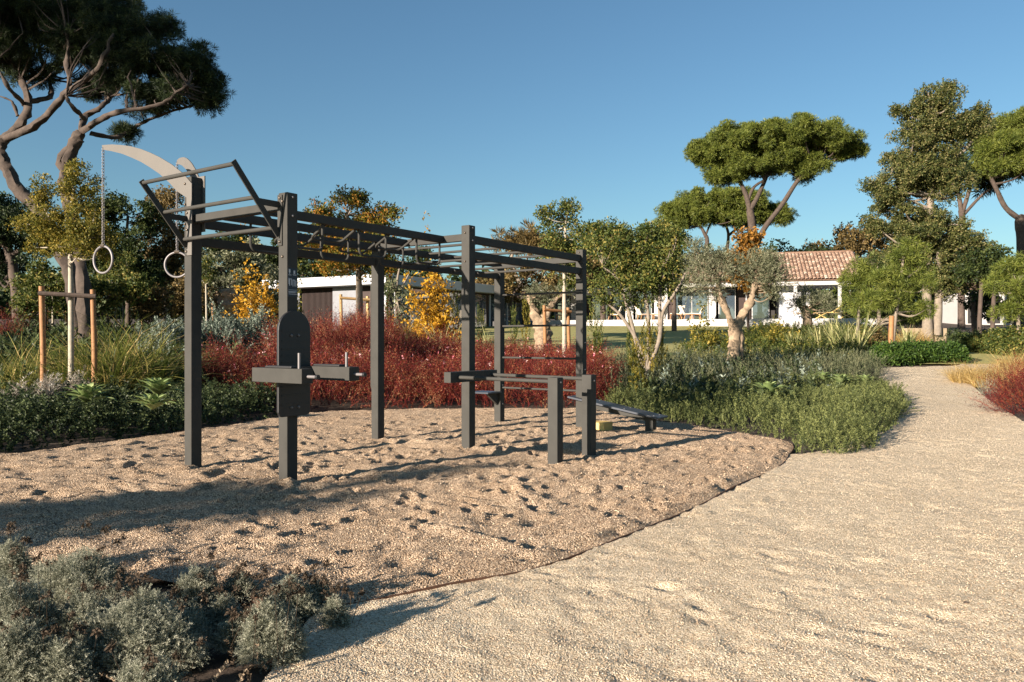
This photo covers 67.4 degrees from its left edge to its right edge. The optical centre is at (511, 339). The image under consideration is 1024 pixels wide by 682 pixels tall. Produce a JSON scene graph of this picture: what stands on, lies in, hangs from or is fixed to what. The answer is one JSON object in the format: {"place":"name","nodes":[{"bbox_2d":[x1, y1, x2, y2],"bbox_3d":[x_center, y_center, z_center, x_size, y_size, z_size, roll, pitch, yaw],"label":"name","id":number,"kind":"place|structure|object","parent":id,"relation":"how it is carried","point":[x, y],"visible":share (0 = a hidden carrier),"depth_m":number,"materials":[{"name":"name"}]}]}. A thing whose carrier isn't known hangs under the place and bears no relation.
{"place":"outdoors","nodes":[
{"label":"outdoors","id":0,"kind":"place"},
{"bbox_2d":[0,407,792,602],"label":"gravel ground","id":1,"kind":"structure","parent":0,"point":[219,471],"depth_m":6.51,"materials":[{"name":"beige gravel"}]},
{"bbox_2d":[102,144,667,479],"bbox_3d":[-0.958,-0.280,9.435,6.672,3.860,4.077,0,0,-39],"label":"exercise rig","id":2,"kind":"object","parent":1,"relation":"on","point":[293,374],"visible":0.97,"depth_m":8.30,"materials":[{"name":"paint"}]},
{"bbox_2d":[93,147,113,273],"bbox_3d":[-4.647,-1.462,8.729,0.331,1.445,0.040,0,0,24],"label":"gymnastic ring","id":3,"kind":"object","parent":2,"relation":"hanging from","point":[111,253],"visible":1,"depth_m":8.72,"materials":[{"name":"metal"}]},
{"bbox_2d":[0,319,1023,681],"bbox_3d":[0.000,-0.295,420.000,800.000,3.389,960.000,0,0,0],"label":"ground","id":4,"kind":"structure","parent":0,"point":[210,671],"depth_m":12.24,"materials":[{"name":"soil"}]},
{"bbox_2d":[0,521,37,587],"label":"silver shrub","id":5,"kind":"object","parent":4,"relation":"on","point":[19,557],"visible":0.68,"depth_m":4.17,"materials":[{"name":"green plant"}]},
{"bbox_2d":[0,186,63,324],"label":"dark tree","id":6,"kind":"object","parent":4,"relation":"on","point":[13,262],"visible":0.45,"depth_m":33.81,"materials":[{"name":"green plant"}]},
{"bbox_2d":[0,573,65,681],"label":"silver shrub","id":7,"kind":"object","parent":4,"relation":"on","point":[18,645],"visible":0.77,"depth_m":2.91,"materials":[{"name":"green plant"}]},
{"bbox_2d":[0,546,65,641],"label":"silver shrub","id":8,"kind":"object","parent":4,"relation":"on","point":[8,602],"visible":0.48,"depth_m":3.35,"materials":[{"name":"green plant"}]},
{"bbox_2d":[4,257,67,327],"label":"broadleaf tree","id":9,"kind":"object","parent":4,"relation":"on","point":[22,304],"visible":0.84,"depth_m":26.86,"materials":[{"name":"green plant"}]},
{"bbox_2d":[26,370,76,430],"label":"woolly shrub","id":10,"kind":"object","parent":4,"relation":"on","point":[49,384],"visible":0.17,"depth_m":11.90,"materials":[{"name":"grey plant"}]},
{"bbox_2d":[0,330,104,391],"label":"grass clump","id":11,"kind":"object","parent":4,"relation":"on","point":[13,375],"visible":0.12,"depth_m":14.00,"materials":[{"name":"green plant"}]},
{"bbox_2d":[0,0,114,342],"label":"umbrella pine","id":12,"kind":"object","parent":4,"relation":"on","point":[21,44],"visible":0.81,"depth_m":21.80,"materials":[{"name":"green plant"}]},
{"bbox_2d":[23,621,103,681],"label":"silver shrub","id":13,"kind":"object","parent":4,"relation":"on","point":[73,660],"visible":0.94,"depth_m":2.93,"materials":[{"name":"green plant"}]},
{"bbox_2d":[4,158,125,382],"bbox_3d":[-7.611,-0.796,13.268,1.935,4.692,1.324,0,0,0],"label":"young tree","id":14,"kind":"object","parent":4,"relation":"on","point":[70,236],"visible":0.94,"depth_m":13.11,"materials":[{"name":"green plant"}]},
{"bbox_2d":[38,286,97,383],"bbox_3d":[-7.577,0.326,13.110,0.886,2.448,0.156,0,0,-17],"label":"stake frame","id":15,"kind":"object","parent":4,"relation":"on","point":[42,293],"visible":0.68,"depth_m":13.03,"materials":[{"name":"brown wood"}]},
{"bbox_2d":[19,519,147,610],"bbox_3d":[-2.204,1.162,3.949,0.610,0.417,0.531,0,0,-34],"label":"silver shrub","id":16,"kind":"object","parent":4,"relation":"on","point":[92,567],"visible":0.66,"depth_m":3.90,"materials":[{"name":"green plant"}]},
{"bbox_2d":[47,566,126,642],"bbox_3d":[-1.916,1.205,3.450,0.378,0.322,0.308,0,0,18],"label":"silver shrub","id":17,"kind":"object","parent":4,"relation":"on","point":[80,607],"visible":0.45,"depth_m":3.43,"materials":[{"name":"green plant"}]},
{"bbox_2d":[0,335,216,413],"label":"grass clump","id":18,"kind":"object","parent":4,"relation":"on","point":[98,377],"visible":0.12,"depth_m":13.54,"materials":[{"name":"green plant"}]},
{"bbox_2d":[66,266,166,326],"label":"broadleaf tree","id":19,"kind":"object","parent":4,"relation":"on","point":[127,289],"visible":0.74,"depth_m":28.78,"materials":[{"name":"green plant"}]},
{"bbox_2d":[0,294,245,393],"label":"grass clump","id":20,"kind":"object","parent":4,"relation":"on","point":[137,357],"visible":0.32,"depth_m":14.02,"materials":[{"name":"green plant"}]},
{"bbox_2d":[106,251,142,327],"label":"sapling","id":21,"kind":"object","parent":4,"relation":"on","point":[128,267],"visible":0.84,"depth_m":29.89,"materials":[{"name":"green plant"}]},
{"bbox_2d":[80,189,169,326],"bbox_3d":[-15.872,-2.806,31.018,3.967,6.299,3.160,0,0,0],"label":"broadleaf tree","id":22,"kind":"object","parent":4,"relation":"on","point":[115,205],"visible":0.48,"depth_m":30.72,"materials":[{"name":"green plant"}]},
{"bbox_2d":[26,0,236,354],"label":"umbrella pine","id":23,"kind":"object","parent":4,"relation":"on","point":[140,46],"visible":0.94,"depth_m":20.67,"materials":[{"name":"green plant"}]},
{"bbox_2d":[0,372,276,451],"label":"ground cover","id":24,"kind":"object","parent":4,"relation":"on","point":[28,409],"visible":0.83,"depth_m":10.98,"materials":[{"name":"green plant"}]},
{"bbox_2d":[58,382,117,401],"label":"agave","id":25,"kind":"object","parent":24,"relation":"on","point":[84,393],"visible":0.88,"depth_m":10.62,"materials":[{"name":"green plant"}]},
{"bbox_2d":[128,393,178,409],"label":"agave","id":26,"kind":"object","parent":24,"relation":"on","point":[151,401],"visible":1,"depth_m":10.14,"materials":[{"name":"green plant"}]},
{"bbox_2d":[130,377,183,394],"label":"agave","id":27,"kind":"object","parent":24,"relation":"on","point":[159,385],"visible":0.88,"depth_m":11.34,"materials":[{"name":"green plant"}]},
{"bbox_2d":[9,563,269,681],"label":"dry litter","id":28,"kind":"object","parent":4,"relation":"on","point":[82,679],"visible":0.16,"depth_m":3.09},
{"bbox_2d":[0,311,278,394],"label":"shade planting","id":29,"kind":"object","parent":4,"relation":"on","point":[52,329],"visible":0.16,"depth_m":19.05,"materials":[{"name":"green plant"}]},
{"bbox_2d":[67,570,217,681],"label":"silver shrub","id":30,"kind":"object","parent":4,"relation":"on","point":[140,621],"visible":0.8,"depth_m":3.14,"materials":[{"name":"green plant"}]},
{"bbox_2d":[104,636,207,681],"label":"silver shrub","id":31,"kind":"object","parent":4,"relation":"on","point":[151,668],"visible":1,"depth_m":2.83,"materials":[{"name":"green plant"}]},
{"bbox_2d":[125,315,206,364],"bbox_3d":[-8.209,0.147,18.517,2.260,1.514,2.080,0,0,0],"label":"sage shrub","id":32,"kind":"object","parent":4,"relation":"on","point":[168,332],"visible":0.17,"depth_m":18.18,"materials":[{"name":"grey plant"}]},
{"bbox_2d":[131,183,203,322],"bbox_3d":[-14.916,-3.239,32.909,3.554,7.061,3.162,0,0,0],"label":"broadleaf tree","id":33,"kind":"object","parent":4,"relation":"on","point":[167,244],"visible":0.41,"depth_m":32.45,"materials":[{"name":"green plant"}]},
{"bbox_2d":[129,267,217,324],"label":"broadleaf tree","id":34,"kind":"object","parent":4,"relation":"on","point":[176,309],"visible":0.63,"depth_m":29.71,"materials":[{"name":"green plant"}]},
{"bbox_2d":[156,589,217,639],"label":"silver shrub","id":35,"kind":"object","parent":4,"relation":"on","point":[185,600],"visible":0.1,"depth_m":3.52,"materials":[{"name":"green plant"}]},
{"bbox_2d":[168,552,227,608],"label":"silver shrub","id":36,"kind":"object","parent":4,"relation":"on","point":[193,582],"visible":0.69,"depth_m":3.86,"materials":[{"name":"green plant"}]},
{"bbox_2d":[211,271,243,319],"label":"olive tree","id":37,"kind":"object","parent":4,"relation":"on","point":[226,296],"visible":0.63,"depth_m":30.73,"materials":[{"name":"green plant"}]},
{"bbox_2d":[196,572,259,632],"bbox_3d":[-1.315,1.251,3.614,0.305,0.228,0.218,0,0,-34],"label":"silver shrub","id":38,"kind":"object","parent":4,"relation":"on","point":[221,605],"visible":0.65,"depth_m":3.58,"materials":[{"name":"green plant"}]},
{"bbox_2d":[182,235,278,310],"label":"olive tree","id":39,"kind":"object","parent":4,"relation":"on","point":[233,261],"visible":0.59,"depth_m":37.60,"materials":[{"name":"green plant"}]},
{"bbox_2d":[202,298,258,363],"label":"sage shrub","id":40,"kind":"object","parent":4,"relation":"on","point":[215,328],"visible":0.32,"depth_m":19.16,"materials":[{"name":"grey plant"}]},
{"bbox_2d":[208,603,254,657],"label":"silver shrub","id":41,"kind":"object","parent":4,"relation":"on","point":[230,627],"visible":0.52,"depth_m":3.31,"materials":[{"name":"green plant"}]},
{"bbox_2d":[221,560,268,603],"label":"silver shrub","id":42,"kind":"object","parent":4,"relation":"on","point":[243,580],"visible":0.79,"depth_m":3.97,"materials":[{"name":"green plant"}]},
{"bbox_2d":[225,303,276,363],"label":"sage shrub","id":43,"kind":"object","parent":4,"relation":"on","point":[260,318],"visible":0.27,"depth_m":19.42,"materials":[{"name":"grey plant"}]},
{"bbox_2d":[233,575,311,671],"bbox_3d":[-1.022,1.187,3.245,0.352,0.368,0.311,0,0,0],"label":"silver shrub","id":44,"kind":"object","parent":4,"relation":"on","point":[275,629],"visible":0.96,"depth_m":3.19,"materials":[{"name":"green plant"}]},
{"bbox_2d":[202,231,364,277],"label":"broadleaf tree","id":45,"kind":"object","parent":4,"relation":"on","point":[303,271],"visible":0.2,"depth_m":62.85,"materials":[{"name":"green plant"}]},
{"bbox_2d":[263,558,329,625],"bbox_3d":[-1.072,1.234,3.759,0.351,0.274,0.302,0,0,0],"label":"silver shrub","id":46,"kind":"object","parent":4,"relation":"on","point":[307,606],"visible":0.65,"depth_m":3.71,"materials":[{"name":"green plant"}]},
{"bbox_2d":[301,571,337,608],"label":"silver shrub","id":47,"kind":"object","parent":4,"relation":"on","point":[319,585],"visible":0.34,"depth_m":3.82,"materials":[{"name":"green plant"}]},
{"bbox_2d":[316,581,365,629],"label":"silver shrub","id":48,"kind":"object","parent":4,"relation":"on","point":[336,613],"visible":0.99,"depth_m":3.59,"materials":[{"name":"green plant"}]},
{"bbox_2d":[297,184,407,324],"bbox_3d":[-5.246,-2.217,25.067,3.490,5.775,2.965,0,0,-16],"label":"maple tree","id":49,"kind":"object","parent":4,"relation":"on","point":[355,198],"visible":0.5,"depth_m":24.77,"materials":[{"name":"orange plant"}]},
{"bbox_2d":[164,298,632,408],"bbox_3d":[-2.306,0.280,18.996,10.425,3.140,10.057,0,0,0],"label":"red planting","id":50,"kind":"object","parent":4,"relation":"on","point":[409,373],"visible":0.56,"depth_m":16.21,"materials":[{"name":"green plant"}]},
{"bbox_2d":[262,274,536,329],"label":"flat roof house","id":51,"kind":"structure","parent":4,"relation":"on","point":[318,293],"depth_m":48.93,"materials":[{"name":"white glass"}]},
{"bbox_2d":[389,211,460,343],"bbox_3d":[-2.865,-1.414,25.161,2.503,5.580,2.309,0,0,-44],"label":"leafy shrub","id":52,"kind":"object","parent":4,"relation":"on","point":[424,317],"visible":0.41,"depth_m":24.79,"materials":[{"name":"yellow plant"}]},
{"bbox_2d":[0,266,934,318],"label":"wood","id":53,"kind":"object","parent":4,"relation":"on","point":[3,306],"visible":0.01,"depth_m":99.57,"materials":[{"name":"green plant"}]},
{"bbox_2d":[236,444,793,608],"bbox_3d":[1.424,1.363,6.752,1.008,0.075,7.904,0,0,40],"label":"edging strip","id":54,"kind":"object","parent":4,"relation":"on","point":[461,581],"visible":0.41,"depth_m":4.30,"materials":[{"name":"metal"}]},
{"bbox_2d":[484,218,572,322],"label":"umbrella pine","id":55,"kind":"object","parent":4,"relation":"on","point":[529,238],"visible":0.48,"depth_m":58.92,"materials":[{"name":"green plant"}]},
{"bbox_2d":[475,255,600,324],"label":"broadleaf tree","id":56,"kind":"object","parent":4,"relation":"on","point":[524,276],"visible":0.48,"depth_m":55.44,"materials":[{"name":"green plant"}]},
{"bbox_2d":[519,278,575,352],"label":"olive tree","id":57,"kind":"object","parent":4,"relation":"on","point":[535,316],"visible":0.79,"depth_m":23.88,"materials":[{"name":"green plant"}]},
{"bbox_2d":[530,196,593,354],"bbox_3d":[1.368,-1.350,21.055,1.829,5.127,1.500,0,0,0],"label":"young tree","id":58,"kind":"object","parent":4,"relation":"on","point":[568,205],"visible":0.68,"depth_m":20.89,"materials":[{"name":"green plant"}]},
{"bbox_2d":[557,216,663,319],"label":"broadleaf tree","id":59,"kind":"object","parent":4,"relation":"on","point":[602,227],"visible":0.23,"depth_m":57.07,"materials":[{"name":"green plant"}]},
{"bbox_2d":[576,218,690,386],"bbox_3d":[2.698,-0.612,16.942,2.552,4.107,1.666,0,0,0],"label":"multi stem tree","id":60,"kind":"object","parent":4,"relation":"on","point":[647,278],"visible":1,"depth_m":16.89,"materials":[{"name":"green plant"}]},
{"bbox_2d":[626,338,648,392],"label":"upright shrub","id":61,"kind":"object","parent":4,"relation":"on","point":[641,367],"visible":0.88,"depth_m":15.16,"materials":[{"name":"yellow plant"}]},
{"bbox_2d":[646,219,694,330],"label":"broadleaf tree","id":62,"kind":"object","parent":4,"relation":"on","point":[674,305],"visible":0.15,"depth_m":47.84,"materials":[{"name":"green plant"}]},
{"bbox_2d":[547,250,876,327],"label":"veranda house","id":63,"kind":"structure","parent":4,"relation":"on","point":[820,269],"depth_m":57.56,"materials":[{"name":"white paint"}]},
{"bbox_2d":[718,289,735,318],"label":"window","id":64,"kind":"structure","parent":63,"relation":"in","point":[730,294],"depth_m":57.68,"materials":[{"name":"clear glass"}]},
{"bbox_2d":[651,184,800,253],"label":"umbrella pine","id":65,"kind":"object","parent":4,"relation":"on","point":[697,207],"visible":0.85,"depth_m":90.42,"materials":[{"name":"green plant"}]},
{"bbox_2d":[677,235,797,370],"bbox_3d":[6.296,-0.872,21.485,3.633,4.118,1.731,0,0,0],"label":"olive tree","id":66,"kind":"object","parent":4,"relation":"on","point":[766,269],"visible":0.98,"depth_m":21.38,"materials":[{"name":"green plant"}]},
{"bbox_2d":[610,345,864,418],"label":"mixed shrubs","id":67,"kind":"object","parent":4,"relation":"on","point":[703,380],"visible":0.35,"depth_m":16.41,"materials":[{"name":"green plant"}]},
{"bbox_2d":[644,345,845,398],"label":"mixed shrubs","id":68,"kind":"object","parent":4,"relation":"on","point":[803,371],"visible":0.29,"depth_m":18.04,"materials":[{"name":"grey plant"}]},
{"bbox_2d":[597,341,894,400],"bbox_3d":[6.415,0.699,19.974,9.424,1.378,9.879,0,0,0],"label":"lavender planting","id":69,"kind":"object","parent":4,"relation":"on","point":[871,362],"visible":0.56,"depth_m":19.60,"materials":[{"name":"green plant"}]},
{"bbox_2d":[598,369,919,454],"bbox_3d":[4.446,1.051,14.495,5.750,0.748,11.097,0,0,29],"label":"rosemary planting","id":70,"kind":"object","parent":4,"relation":"on","point":[849,400],"visible":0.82,"depth_m":12.21,"materials":[{"name":"green plant"}]},
{"bbox_2d":[685,238,834,254],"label":"broadleaf tree","id":71,"kind":"object","parent":4,"relation":"on","point":[782,248],"visible":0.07,"depth_m":79.56,"materials":[{"name":"green plant"}]},
{"bbox_2d":[750,314,801,346],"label":"leafy shrub","id":72,"kind":"object","parent":4,"relation":"on","point":[775,326],"visible":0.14,"depth_m":32.83,"materials":[{"name":"yellow plant"}]},
{"bbox_2d":[683,111,870,233],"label":"umbrella pine","id":73,"kind":"object","parent":4,"relation":"on","point":[804,147],"visible":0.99,"depth_m":73.49,"materials":[{"name":"green plant"}]},
{"bbox_2d":[674,319,919,361],"bbox_3d":[15.048,-0.188,37.344,9.150,2.203,29.582,0,0,25],"label":"mixed planting","id":74,"kind":"object","parent":4,"relation":"on","point":[765,345],"visible":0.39,"depth_m":29.55,"materials":[{"name":"green plant"}]},
{"bbox_2d":[784,282,842,330],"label":"olive tree","id":75,"kind":"object","parent":4,"relation":"on","point":[805,312],"visible":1,"depth_m":46.83,"materials":[{"name":"green plant"}]},
{"bbox_2d":[802,212,893,291],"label":"broadleaf tree","id":76,"kind":"object","parent":4,"relation":"on","point":[860,244],"visible":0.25,"depth_m":81.77,"materials":[{"name":"green plant"}]},
{"bbox_2d":[822,311,889,353],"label":"flax clump","id":77,"kind":"object","parent":4,"relation":"on","point":[861,343],"visible":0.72,"depth_m":28.86,"materials":[{"name":"green plant"}]},
{"bbox_2d":[831,253,884,333],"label":"young pine","id":78,"kind":"object","parent":4,"relation":"on","point":[857,278],"visible":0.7,"depth_m":37.82,"materials":[{"name":"green plant"}]},
{"bbox_2d":[850,249,921,330],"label":"young pine","id":79,"kind":"object","parent":4,"relation":"on","point":[873,316],"visible":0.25,"depth_m":43.92,"materials":[{"name":"green plant"}]},
{"bbox_2d":[850,235,939,340],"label":"young pine","id":80,"kind":"object","parent":4,"relation":"on","point":[909,264],"visible":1,"depth_m":25.83,"materials":[{"name":"green plant"}]},
{"bbox_2d":[868,339,972,366],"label":"hedge","id":81,"kind":"object","parent":4,"relation":"on","point":[918,352],"visible":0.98,"depth_m":24.80,"materials":[{"name":"green plant"}]},
{"bbox_2d":[855,77,1000,340],"bbox_3d":[20.493,-6.401,38.007,6.805,13.358,4.105,0,0,0],"label":"tall tree","id":82,"kind":"object","parent":4,"relation":"on","point":[920,169],"visible":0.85,"depth_m":37.54,"materials":[{"name":"green plant"}]},
{"bbox_2d":[959,327,986,352],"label":"round bush","id":83,"kind":"object","parent":4,"relation":"on","point":[971,342],"visible":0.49,"depth_m":29.78,"materials":[{"name":"green plant"}]},
{"bbox_2d":[931,358,1021,388],"bbox_3d":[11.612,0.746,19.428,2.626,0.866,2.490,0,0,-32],"label":"straw grass","id":84,"kind":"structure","parent":4,"relation":"on","point":[953,378],"depth_m":19.35,"materials":[{"name":"beige plant"}]},
{"bbox_2d":[942,278,1012,324],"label":"white house","id":85,"kind":"structure","parent":4,"relation":"on","point":[950,313],"depth_m":61.48,"materials":[{"name":"paint"}]},
{"bbox_2d":[947,246,1008,333],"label":"slim tree","id":86,"kind":"object","parent":4,"relation":"on","point":[970,269],"visible":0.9,"depth_m":35.90,"materials":[{"name":"green plant"}]},
{"bbox_2d":[939,150,1023,328],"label":"pine tree","id":87,"kind":"object","parent":4,"relation":"on","point":[985,184],"visible":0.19,"depth_m":51.86,"materials":[{"name":"green plant"}]},
{"bbox_2d":[944,261,1023,331],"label":"broadleaf tree","id":88,"kind":"object","parent":4,"relation":"on","point":[971,303],"visible":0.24,"depth_m":43.85,"materials":[{"name":"green plant"}]},
{"bbox_2d":[954,350,1023,415],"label":"red shrub","id":89,"kind":"object","parent":4,"relation":"on","point":[1017,392],"visible":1,"depth_m":13.80,"materials":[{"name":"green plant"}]},
{"bbox_2d":[964,242,1015,330],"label":"slim tree","id":90,"kind":"object","parent":4,"relation":"on","point":[1003,256],"visible":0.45,"depth_m":35.79,"materials":[{"name":"green plant"}]},
{"bbox_2d":[976,326,1004,353],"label":"round bush","id":91,"kind":"object","parent":4,"relation":"on","point":[991,342],"visible":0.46,"depth_m":28.86,"materials":[{"name":"green plant"}]},
{"bbox_2d":[966,106,1023,326],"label":"umbrella pine","id":92,"kind":"object","parent":4,"relation":"on","point":[999,153],"visible":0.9,"depth_m":49.37,"materials":[{"name":"green plant"}]},
{"bbox_2d":[979,250,1023,339],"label":"young pine","id":93,"kind":"object","parent":4,"relation":"on","point":[1013,268],"visible":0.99,"depth_m":27.87,"materials":[{"name":"green plant"}]},
{"bbox_2d":[996,323,1023,355],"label":"round bush","id":94,"kind":"object","parent":4,"relation":"on","point":[1011,334],"visible":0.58,"depth_m":27.92,"materials":[{"name":"green plant"}]},
{"bbox_2d":[0,0,1023,299],"label":"sky","id":95,"kind":"structure","parent":0,"point":[480,114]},
{"bbox_2d":[262,364,1023,681],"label":"gravel path","id":96,"kind":"structure","parent":0,"point":[935,395],"depth_m":4.09,"materials":[{"name":"beige gravel"}]},
{"bbox_2d":[312,326,1023,363],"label":"lawn","id":97,"kind":"structure","parent":0,"point":[617,337],"depth_m":40.34,"materials":[{"name":"green plant"}]},
{"bbox_2d":[202,254,219,326],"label":"sapling","id":98,"kind":"object","parent":97,"relation":"on","point":[210,273],"visible":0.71,"depth_m":26.32,"materials":[{"name":"green plant"}]},
{"bbox_2d":[220,223,275,326],"bbox_3d":[-9.874,-1.796,28.996,2.357,5.117,1.665,0,0,18],"label":"leafy shrub","id":99,"kind":"object","parent":97,"relation":"on","point":[252,283],"visible":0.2,"depth_m":28.89,"materials":[{"name":"yellow plant"}]},
{"bbox_2d":[245,274,278,322],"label":"leafy shrub","id":100,"kind":"object","parent":97,"relation":"on","point":[270,303],"visible":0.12,"depth_m":29.98,"materials":[{"name":"yellow plant"}]},
{"bbox_2d":[384,261,425,329],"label":"bare tree","id":101,"kind":"object","parent":97,"relation":"on","point":[403,307],"visible":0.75,"depth_m":32.84,"materials":[{"name":"grey plant"}]},
{"bbox_2d":[426,274,457,340],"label":"leafy shrub","id":102,"kind":"object","parent":97,"relation":"on","point":[444,301],"visible":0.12,"depth_m":25.39,"materials":[{"name":"yellow plant"}]},
{"bbox_2d":[678,300,728,352],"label":"leafy shrub","id":103,"kind":"object","parent":97,"relation":"on","point":[710,337],"visible":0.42,"depth_m":29.73,"materials":[{"name":"yellow plant"}]},
{"bbox_2d":[723,226,771,333],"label":"tree","id":104,"kind":"object","parent":97,"relation":"on","point":[747,238],"visible":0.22,"depth_m":43.58,"materials":[{"name":"orange plant"}]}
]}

